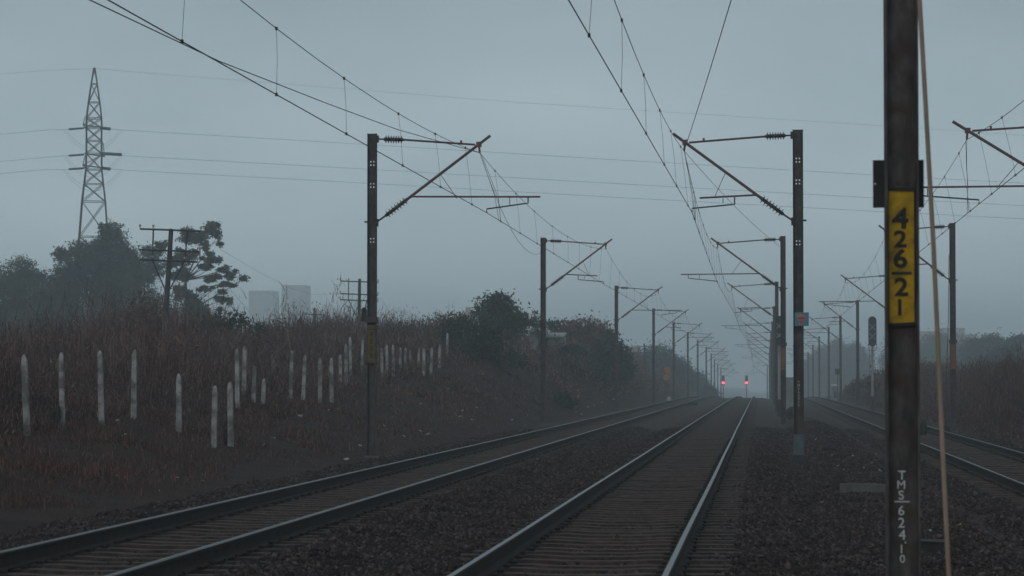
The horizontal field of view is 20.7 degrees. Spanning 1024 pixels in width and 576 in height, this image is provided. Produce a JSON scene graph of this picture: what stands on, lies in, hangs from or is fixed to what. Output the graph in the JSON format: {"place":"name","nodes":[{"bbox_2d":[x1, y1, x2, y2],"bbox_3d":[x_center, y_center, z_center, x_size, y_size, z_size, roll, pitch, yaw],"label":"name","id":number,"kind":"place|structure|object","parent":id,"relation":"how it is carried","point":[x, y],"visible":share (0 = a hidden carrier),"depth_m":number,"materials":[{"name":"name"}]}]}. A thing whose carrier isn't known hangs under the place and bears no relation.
{"place":"outdoors","nodes":[
{"label":"outdoors","id":0,"kind":"place"},
{"bbox_2d":[0,344,1023,575],"bbox_3d":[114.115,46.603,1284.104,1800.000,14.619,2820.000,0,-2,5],"label":"ground","id":1,"kind":"structure","parent":0,"point":[765,416],"depth_m":68.15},
{"bbox_2d":[0,252,71,340],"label":"rounded tree","id":2,"kind":"object","parent":1,"relation":"on","point":[15,287],"visible":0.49,"depth_m":252.79,"materials":[{"name":"green plant"}]},
{"bbox_2d":[0,300,82,336],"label":"bushy tree","id":3,"kind":"object","parent":1,"relation":"on","point":[54,308],"visible":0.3,"depth_m":244.11,"materials":[{"name":"green plant"}]},
{"bbox_2d":[21,350,136,435],"bbox_3d":[-8.928,2.291,57.929,0.499,2.105,6.850,0,-2,12],"label":"concrete post fence","id":4,"kind":"object","parent":1,"relation":"on","point":[26,392],"visible":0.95,"depth_m":57.41,"materials":[{"name":"grey concrete"}]},
{"bbox_2d":[55,406,61,423],"bbox_3d":[-9.274,2.601,57.241,0.130,0.400,0.092,1,-2,-36],"label":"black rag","id":5,"kind":"object","parent":4,"relation":"hanging from","point":[58,413],"visible":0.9,"depth_m":57.21,"materials":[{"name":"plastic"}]},
{"bbox_2d":[69,68,121,320],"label":"lattice pylon","id":6,"kind":"object","parent":1,"relation":"on","point":[99,128],"visible":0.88,"depth_m":319.72,"materials":[{"name":"metal"}]},
{"bbox_2d":[0,169,1020,218],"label":"power line","id":7,"kind":"object","parent":6,"relation":"attached to","point":[462,188],"visible":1,"depth_m":316.28,"materials":[{"name":"metal"}]},
{"bbox_2d":[8,129,1013,182],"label":"power line","id":8,"kind":"object","parent":6,"relation":"attached to","point":[465,150],"visible":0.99,"depth_m":316.48,"materials":[{"name":"metal"}]},
{"bbox_2d":[0,155,1023,205],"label":"power line","id":9,"kind":"object","parent":6,"relation":"attached to","point":[491,176],"visible":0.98,"depth_m":316.00,"materials":[{"name":"metal"}]},
{"bbox_2d":[5,68,1023,135],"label":"power line","id":10,"kind":"object","parent":6,"relation":"attached to","point":[492,100],"visible":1,"depth_m":316.41,"materials":[{"name":"metal"}]},
{"bbox_2d":[34,218,174,323],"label":"broad tree","id":11,"kind":"object","parent":1,"relation":"on","point":[124,268],"visible":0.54,"depth_m":264.90,"materials":[{"name":"green plant"}]},
{"bbox_2d":[100,289,189,345],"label":"bush","id":12,"kind":"object","parent":1,"relation":"on","point":[137,312],"visible":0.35,"depth_m":113.08,"materials":[{"name":"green plant"}]},
{"bbox_2d":[138,224,201,342],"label":"telegraph pole","id":13,"kind":"object","parent":1,"relation":"on","point":[169,251],"visible":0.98,"depth_m":101.49,"materials":[{"name":"weathered wood"},{"name":"steel"},{"name":"porcelain"}]},
{"bbox_2d":[148,295,233,325],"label":"bushy tree","id":14,"kind":"object","parent":1,"relation":"on","point":[177,303],"visible":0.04,"depth_m":237.04,"materials":[{"name":"green plant"}]},
{"bbox_2d":[154,221,250,325],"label":"layered tree","id":15,"kind":"object","parent":1,"relation":"on","point":[201,237],"visible":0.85,"depth_m":226.95,"materials":[{"name":"green plant"}]},
{"bbox_2d":[176,374,233,447],"bbox_3d":[-6.373,2.768,59.433,0.862,1.904,2.080,1,-2,-29],"label":"concrete post fence","id":16,"kind":"object","parent":1,"relation":"on","point":[214,406],"visible":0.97,"depth_m":59.35,"materials":[{"name":"grey concrete"}]},
{"bbox_2d":[223,419,227,444],"bbox_3d":[-6.085,3.079,59.550,0.124,0.600,0.120,0,-2,5],"label":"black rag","id":17,"kind":"object","parent":16,"relation":"hanging from","point":[225,435],"visible":0.98,"depth_m":59.51,"materials":[{"name":"fabric"}]},
{"bbox_2d":[175,309,269,340],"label":"dark shrub","id":18,"kind":"object","parent":1,"relation":"on","point":[242,321],"visible":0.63,"depth_m":119.87,"materials":[{"name":"green plant"}]},
{"bbox_2d":[235,346,246,407],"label":"concrete post fence","id":19,"kind":"object","parent":1,"relation":"on","point":[237,379],"visible":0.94,"depth_m":75.90,"materials":[{"name":"grey concrete"}]},
{"bbox_2d":[251,355,273,403],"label":"concrete post fence","id":20,"kind":"object","parent":1,"relation":"on","point":[263,389],"visible":0.68,"depth_m":77.63,"materials":[{"name":"concrete"}]},
{"bbox_2d":[249,291,278,328],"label":"tower block","id":21,"kind":"structure","parent":1,"relation":"on","point":[261,303],"depth_m":1559.11,"materials":[{"name":"concrete"}]},
{"bbox_2d":[0,233,538,438],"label":"dry scrub","id":22,"kind":"object","parent":1,"relation":"on","point":[205,373],"visible":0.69,"depth_m":86.54,"materials":[{"name":"plant"}]},
{"bbox_2d":[260,317,296,339],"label":"brown shrub","id":23,"kind":"object","parent":1,"relation":"on","point":[273,321],"visible":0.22,"depth_m":134.11,"materials":[{"name":"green plant"}]},
{"bbox_2d":[281,285,310,327],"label":"tower block","id":24,"kind":"structure","parent":1,"relation":"on","point":[296,295],"depth_m":1517.12,"materials":[{"name":"concrete"}]},
{"bbox_2d":[280,318,315,346],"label":"crest shrub","id":25,"kind":"object","parent":1,"relation":"on","point":[299,325],"visible":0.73,"depth_m":119.81,"materials":[{"name":"green plant"}]},
{"bbox_2d":[288,337,363,403],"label":"concrete post fence","id":26,"kind":"object","parent":1,"relation":"on","point":[331,382],"visible":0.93,"depth_m":85.91,"materials":[{"name":"grey concrete"}]},
{"bbox_2d":[313,313,362,337],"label":"brown shrub","id":27,"kind":"object","parent":1,"relation":"on","point":[328,325],"visible":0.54,"depth_m":140.77,"materials":[{"name":"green plant"}]},
{"bbox_2d":[339,278,378,330],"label":"telegraph pole","id":28,"kind":"object","parent":1,"relation":"on","point":[359,300],"visible":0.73,"depth_m":161.40,"materials":[{"name":"wood"}]},
{"bbox_2d":[0,396,722,575],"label":"railway track","id":29,"kind":"structure","parent":1,"relation":"on","point":[201,558],"depth_m":35.99,"materials":[{"name":"steel"},{"name":"ballast"},{"name":"metal"}]},
{"bbox_2d":[380,333,448,381],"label":"concrete post fence","id":30,"kind":"object","parent":1,"relation":"on","point":[400,355],"visible":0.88,"depth_m":114.73,"materials":[{"name":"grey concrete"}]},
{"bbox_2d":[402,314,444,338],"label":"brown shrub","id":31,"kind":"object","parent":1,"relation":"on","point":[421,327],"visible":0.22,"depth_m":151.35,"materials":[{"name":"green plant"}]},
{"bbox_2d":[361,133,539,457],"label":"overhead mast","id":32,"kind":"object","parent":1,"relation":"on","point":[369,317],"visible":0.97,"depth_m":66.03,"materials":[{"name":"metal"}]},
{"bbox_2d":[89,0,477,152],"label":"anchor wire","id":33,"kind":"object","parent":32,"relation":"attached to","point":[259,76],"visible":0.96,"depth_m":43.18,"materials":[{"name":"black metal"}]},
{"bbox_2d":[108,0,732,374],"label":"overhead line","id":34,"kind":"object","parent":32,"relation":"hanging from","point":[276,93],"visible":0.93,"depth_m":46.40,"materials":[{"name":"black metal"}]},
{"bbox_2d":[422,310,478,348],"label":"pinkish bush","id":35,"kind":"object","parent":1,"relation":"on","point":[434,326],"visible":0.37,"depth_m":147.96,"materials":[{"name":"brown plant"}]},
{"bbox_2d":[431,304,520,375],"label":"ivy bush","id":36,"kind":"object","parent":1,"relation":"on","point":[471,344],"visible":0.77,"depth_m":140.44,"materials":[{"name":"green plant"}]},
{"bbox_2d":[299,317,695,399],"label":"bank scrub","id":37,"kind":"object","parent":1,"relation":"on","point":[579,365],"visible":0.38,"depth_m":181.05,"materials":[{"name":"plant"}]},
{"bbox_2d":[464,288,533,346],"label":"round tree","id":38,"kind":"object","parent":1,"relation":"on","point":[500,309],"visible":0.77,"depth_m":171.94,"materials":[{"name":"green plant"}]},
{"bbox_2d":[0,420,1023,575],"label":"ballast stones","id":39,"kind":"object","parent":1,"relation":"on","point":[436,554],"visible":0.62,"depth_m":37.04,"materials":[{"name":"gravel"}]},
{"bbox_2d":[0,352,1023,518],"bbox_3d":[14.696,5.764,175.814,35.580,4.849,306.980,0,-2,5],"label":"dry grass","id":40,"kind":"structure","parent":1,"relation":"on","point":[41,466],"depth_m":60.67,"materials":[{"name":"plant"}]},
{"bbox_2d":[514,345,528,371],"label":"bank shrub","id":41,"kind":"object","parent":1,"relation":"on","point":[523,363],"visible":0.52,"depth_m":150.63,"materials":[{"name":"green plant"}]},
{"bbox_2d":[528,327,547,351],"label":"shed","id":42,"kind":"structure","parent":1,"relation":"on","point":[533,337],"depth_m":186.60,"materials":[{"name":"grey"}]},
{"bbox_2d":[522,308,561,352],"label":"spiky tree","id":43,"kind":"object","parent":1,"relation":"on","point":[551,324],"visible":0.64,"depth_m":185.53,"materials":[{"name":"green plant"}]},
{"bbox_2d":[546,333,566,353],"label":"shed","id":44,"kind":"structure","parent":1,"relation":"on","point":[549,336],"depth_m":187.48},
{"bbox_2d":[546,388,580,409],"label":"bank shrub","id":45,"kind":"object","parent":1,"relation":"on","point":[560,400],"visible":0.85,"depth_m":139.81,"materials":[{"name":"green plant"}]},
{"bbox_2d":[556,342,588,366],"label":"bank shrub","id":46,"kind":"object","parent":1,"relation":"on","point":[572,350],"visible":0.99,"depth_m":179.94,"materials":[{"name":"green plant"}]},
{"bbox_2d":[539,237,612,424],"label":"overhead mast","id":47,"kind":"object","parent":1,"relation":"on","point":[543,291],"visible":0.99,"depth_m":113.54,"materials":[{"name":"metal"}]},
{"bbox_2d":[548,310,636,355],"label":"mound bush","id":48,"kind":"object","parent":1,"relation":"on","point":[588,331],"visible":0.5,"depth_m":213.51,"materials":[{"name":"green plant"}]},
{"bbox_2d":[581,354,618,392],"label":"bank shrub","id":49,"kind":"object","parent":1,"relation":"on","point":[604,376],"visible":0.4,"depth_m":185.48,"materials":[{"name":"green plant"}]},
{"bbox_2d":[443,396,757,575],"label":"railway track","id":50,"kind":"structure","parent":1,"relation":"on","point":[727,424],"depth_m":36.12,"materials":[{"name":"metal"}]},
{"bbox_2d":[584,329,638,387],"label":"leafy bush","id":51,"kind":"object","parent":1,"relation":"on","point":[607,353],"visible":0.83,"depth_m":203.72,"materials":[{"name":"green plant"}]},
{"bbox_2d":[631,344,657,374],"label":"telegraph pole","id":52,"kind":"object","parent":1,"relation":"on","point":[644,346],"visible":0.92,"depth_m":289.76,"materials":[{"name":"wood"}]},
{"bbox_2d":[613,286,681,409],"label":"overhead mast","id":53,"kind":"object","parent":1,"relation":"on","point":[616,356],"visible":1,"depth_m":170.80,"materials":[{"name":"metal"}]},
{"bbox_2d":[632,344,671,373],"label":"hazy tree","id":54,"kind":"object","parent":1,"relation":"on","point":[646,357],"visible":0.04,"depth_m":348.47,"materials":[{"name":"green plant"}]},
{"bbox_2d":[663,366,669,396],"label":"caution sign","id":55,"kind":"object","parent":1,"relation":"on","point":[667,371],"visible":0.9,"depth_m":261.53,"materials":[{"name":"metal"}]},
{"bbox_2d":[643,338,694,393],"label":"hazy tree","id":56,"kind":"object","parent":1,"relation":"on","point":[664,356],"visible":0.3,"depth_m":399.35,"materials":[{"name":"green plant"}]},
{"bbox_2d":[651,308,688,402],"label":"overhead mast","id":57,"kind":"object","parent":1,"relation":"on","point":[653,357],"visible":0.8,"depth_m":224.78,"materials":[{"name":"metal"}]},
{"bbox_2d":[675,351,708,394],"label":"hazy tree","id":58,"kind":"object","parent":1,"relation":"on","point":[691,373],"visible":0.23,"depth_m":438.13,"materials":[{"name":"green plant"}]},
{"bbox_2d":[672,322,713,398],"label":"overhead mast","id":59,"kind":"object","parent":1,"relation":"on","point":[673,343],"visible":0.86,"depth_m":274.54,"materials":[{"name":"metal"}]},
{"bbox_2d":[687,332,711,396],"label":"overhead mast","id":60,"kind":"object","parent":1,"relation":"on","point":[688,359],"visible":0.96,"depth_m":320.34,"materials":[{"name":"metal"}]},
{"bbox_2d":[691,369,721,395],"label":"hazy tree","id":61,"kind":"object","parent":1,"relation":"on","point":[701,376],"visible":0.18,"depth_m":477.80,"materials":[{"name":"green plant"}]},
{"bbox_2d":[697,340,721,395],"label":"overhead mast","id":62,"kind":"object","parent":1,"relation":"on","point":[698,355],"visible":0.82,"depth_m":362.59,"materials":[{"name":"metal"}]},
{"bbox_2d":[699,384,722,396],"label":"hazy tree","id":63,"kind":"object","parent":1,"relation":"on","point":[711,391],"visible":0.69,"depth_m":437.80,"materials":[{"name":"grey plant"}]},
{"bbox_2d":[681,236,787,426],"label":"overhead mast","id":64,"kind":"object","parent":1,"relation":"on","point":[782,290],"visible":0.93,"depth_m":111.50,"materials":[{"name":"metal"}]},
{"bbox_2d":[568,0,753,373],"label":"overhead line","id":65,"kind":"object","parent":64,"relation":"hanging from","point":[589,34],"visible":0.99,"depth_m":48.78,"materials":[{"name":"black metal"}]},
{"bbox_2d":[672,129,808,463],"bbox_3d":[5.247,0.394,64.310,3.117,8.062,0.320,0,-2,5],"label":"overhead mast","id":66,"kind":"object","parent":1,"relation":"on","point":[800,318],"visible":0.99,"depth_m":64.22,"materials":[{"name":"metal"}]},
{"bbox_2d":[684,0,731,150],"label":"anchor wire","id":67,"kind":"object","parent":66,"relation":"attached to","point":[710,68],"visible":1,"depth_m":47.25,"materials":[{"name":"black metal"}]},
{"bbox_2d":[725,306,774,405],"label":"overhead mast","id":68,"kind":"object","parent":1,"relation":"on","point":[773,334],"visible":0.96,"depth_m":217.30,"materials":[{"name":"metal"}]},
{"bbox_2d":[727,282,778,412],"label":"overhead mast","id":69,"kind":"object","parent":1,"relation":"on","point":[775,316],"visible":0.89,"depth_m":163.06,"materials":[{"name":"metal"}]},
{"bbox_2d":[740,332,771,398],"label":"overhead mast","id":70,"kind":"object","parent":1,"relation":"on","point":[770,359],"visible":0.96,"depth_m":315.60,"materials":[{"name":"metal"}]},
{"bbox_2d":[743,322,772,400],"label":"overhead mast","id":71,"kind":"object","parent":1,"relation":"on","point":[771,342],"visible":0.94,"depth_m":272.01,"materials":[{"name":"metal"}]},
{"bbox_2d":[775,316,780,416],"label":"signal post","id":72,"kind":"object","parent":1,"relation":"on","point":[778,330],"visible":0.74,"depth_m":147.17,"materials":[{"name":"grey metal"}]},
{"bbox_2d":[786,377,792,409],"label":"sign post","id":73,"kind":"object","parent":1,"relation":"on","point":[789,391],"visible":0.23,"depth_m":148.91,"materials":[{"name":"metal"}]},
{"bbox_2d":[786,406,793,418],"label":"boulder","id":74,"kind":"object","parent":1,"relation":"on","point":[789,413],"visible":0.45,"depth_m":127.11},
{"bbox_2d":[788,336,820,396],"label":"overhead mast","id":75,"kind":"object","parent":1,"relation":"on","point":[818,337],"visible":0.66,"depth_m":342.88,"materials":[{"name":"metal"}]},
{"bbox_2d":[804,345,813,396],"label":"overhead mast","id":76,"kind":"object","parent":1,"relation":"on","point":[812,369],"visible":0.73,"depth_m":389.66,"materials":[{"name":"metal"}]},
{"bbox_2d":[804,343,827,396],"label":"hazy tree","id":77,"kind":"object","parent":1,"relation":"on","point":[810,379],"visible":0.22,"depth_m":694.65,"materials":[{"name":"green plant"}]},
{"bbox_2d":[804,327,829,398],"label":"overhead mast","id":78,"kind":"object","parent":1,"relation":"on","point":[828,347],"visible":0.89,"depth_m":296.12,"materials":[{"name":"metal"}]},
{"bbox_2d":[807,316,841,401],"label":"overhead mast","id":79,"kind":"object","parent":1,"relation":"on","point":[840,359],"visible":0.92,"depth_m":250.32,"materials":[{"name":"metal"}]},
{"bbox_2d":[804,332,846,397],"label":"hazy tree","id":80,"kind":"object","parent":1,"relation":"on","point":[824,363],"visible":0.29,"depth_m":673.33,"materials":[{"name":"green plant"}]},
{"bbox_2d":[831,384,838,400],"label":"hut","id":81,"kind":"object","parent":1,"relation":"on","point":[834,391],"visible":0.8,"depth_m":297.91,"materials":[{"name":"grey concrete"}]},
{"bbox_2d":[822,300,859,406],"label":"overhead mast","id":82,"kind":"object","parent":1,"relation":"on","point":[857,354],"visible":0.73,"depth_m":201.57,"materials":[{"name":"metal"}]},
{"bbox_2d":[822,336,879,396],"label":"hazy tree","id":83,"kind":"object","parent":1,"relation":"on","point":[848,360],"visible":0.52,"depth_m":653.96,"materials":[{"name":"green plant"}]},
{"bbox_2d":[819,275,884,308],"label":"overhead mast","id":84,"kind":"object","parent":1,"relation":"on","point":[846,278],"visible":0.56,"depth_m":151.01,"materials":[{"name":"metal"}]},
{"bbox_2d":[841,375,882,404],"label":"verge bush","id":85,"kind":"object","parent":1,"relation":"on","point":[849,390],"visible":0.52,"depth_m":227.94,"materials":[{"name":"green plant"}]},
{"bbox_2d":[840,483,884,492],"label":"concrete slab","id":86,"kind":"structure","parent":1,"relation":"on","point":[856,487],"depth_m":48.64,"materials":[{"name":"concrete"}]},
{"bbox_2d":[868,316,876,410],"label":"signal post","id":87,"kind":"object","parent":1,"relation":"on","point":[872,337],"visible":0.98,"depth_m":176.50,"materials":[{"name":"metal"}]},
{"bbox_2d":[860,365,884,400],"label":"verge bush","id":88,"kind":"object","parent":1,"relation":"on","point":[879,378],"visible":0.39,"depth_m":203.38,"materials":[{"name":"green plant"}]},
{"bbox_2d":[868,338,923,372],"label":"hazy tree","id":89,"kind":"object","parent":1,"relation":"on","point":[881,361],"visible":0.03,"depth_m":593.19,"materials":[{"name":"green plant"}]},
{"bbox_2d":[873,0,923,575],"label":"overhead mast","id":90,"kind":"object","parent":1,"relation":"on","point":[898,183],"visible":1,"depth_m":16.75,"materials":[{"name":"metal"}]},
{"bbox_2d":[786,420,1022,559],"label":"dead grass","id":91,"kind":"structure","parent":1,"relation":"on","point":[884,510],"depth_m":39.13,"materials":[{"name":"plant"}]},
{"bbox_2d":[804,397,1023,508],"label":"railway track","id":92,"kind":"structure","parent":1,"relation":"on","point":[990,467],"depth_m":67.18,"materials":[{"name":"steel"},{"name":"metal"},{"name":"ballast"}]},
{"bbox_2d":[879,223,957,432],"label":"overhead mast","id":93,"kind":"object","parent":1,"relation":"on","point":[952,279],"visible":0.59,"depth_m":102.47,"materials":[{"name":"metal"}]},
{"bbox_2d":[920,417,926,434],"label":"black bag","id":94,"kind":"object","parent":1,"relation":"on","point":[923,427],"visible":0.66,"depth_m":93.95,"materials":[{"name":"plastic"}]},
{"bbox_2d":[831,341,1023,447],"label":"verge scrub","id":95,"kind":"object","parent":1,"relation":"on","point":[985,394],"visible":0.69,"depth_m":126.25,"materials":[{"name":"plant"}]},
{"bbox_2d":[921,539,944,553],"bbox_3d":[4.780,2.971,31.807,0.280,0.210,0.530,1,-2,11],"label":"cable trough","id":96,"kind":"object","parent":1,"relation":"on","point":[932,546],"visible":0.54,"depth_m":31.58,"materials":[{"name":"concrete"}]},
{"bbox_2d":[917,0,950,575],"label":"cable","id":97,"kind":"object","parent":1,"relation":"on","point":[935,291],"visible":1,"depth_m":16.05,"materials":[{"name":"metal"}]},
{"bbox_2d":[920,356,948,389],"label":"verge bush","id":98,"kind":"object","parent":1,"relation":"on","point":[929,368],"visible":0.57,"depth_m":187.69,"materials":[{"name":"green plant"}]},
{"bbox_2d":[920,323,949,364],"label":"hazy tree","id":99,"kind":"object","parent":1,"relation":"on","point":[928,349],"visible":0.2,"depth_m":573.57,"materials":[{"name":"green plant"}]},
{"bbox_2d":[940,328,964,347],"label":"apartment block","id":100,"kind":"structure","parent":1,"relation":"on","point":[961,332],"depth_m":752.33,"materials":[{"name":"grey concrete"}]},
{"bbox_2d":[930,330,978,368],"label":"hazy tree","id":101,"kind":"object","parent":1,"relation":"on","point":[945,356],"visible":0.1,"depth_m":532.94,"materials":[{"name":"green plant"}]},
{"bbox_2d":[924,120,1023,203],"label":"overhead mast","id":102,"kind":"object","parent":1,"relation":"on","point":[968,131],"visible":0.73,"depth_m":61.44,"materials":[{"name":"metal"}]},
{"bbox_2d":[790,100,1023,362],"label":"overhead line","id":103,"kind":"object","parent":102,"relation":"hanging from","point":[938,216],"visible":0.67,"depth_m":69.04,"materials":[{"name":"black metal"}]},
{"bbox_2d":[949,327,1008,371],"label":"hazy tree","id":104,"kind":"object","parent":1,"relation":"on","point":[975,347],"visible":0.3,"depth_m":423.40,"materials":[{"name":"green plant"}]},
{"bbox_2d":[969,342,1023,366],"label":"hazy tree","id":105,"kind":"object","parent":1,"relation":"on","point":[1000,351],"visible":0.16,"depth_m":325.75,"materials":[{"name":"green plant"}]},
{"bbox_2d":[992,332,1023,351],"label":"hazy tree","id":106,"kind":"object","parent":1,"relation":"on","point":[1019,338],"visible":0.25,"depth_m":394.87,"materials":[{"name":"green plant"}]},
{"bbox_2d":[0,0,1023,391],"label":"sky","id":107,"kind":"structure","parent":0,"point":[808,61],"materials":[{"name":"grey"}]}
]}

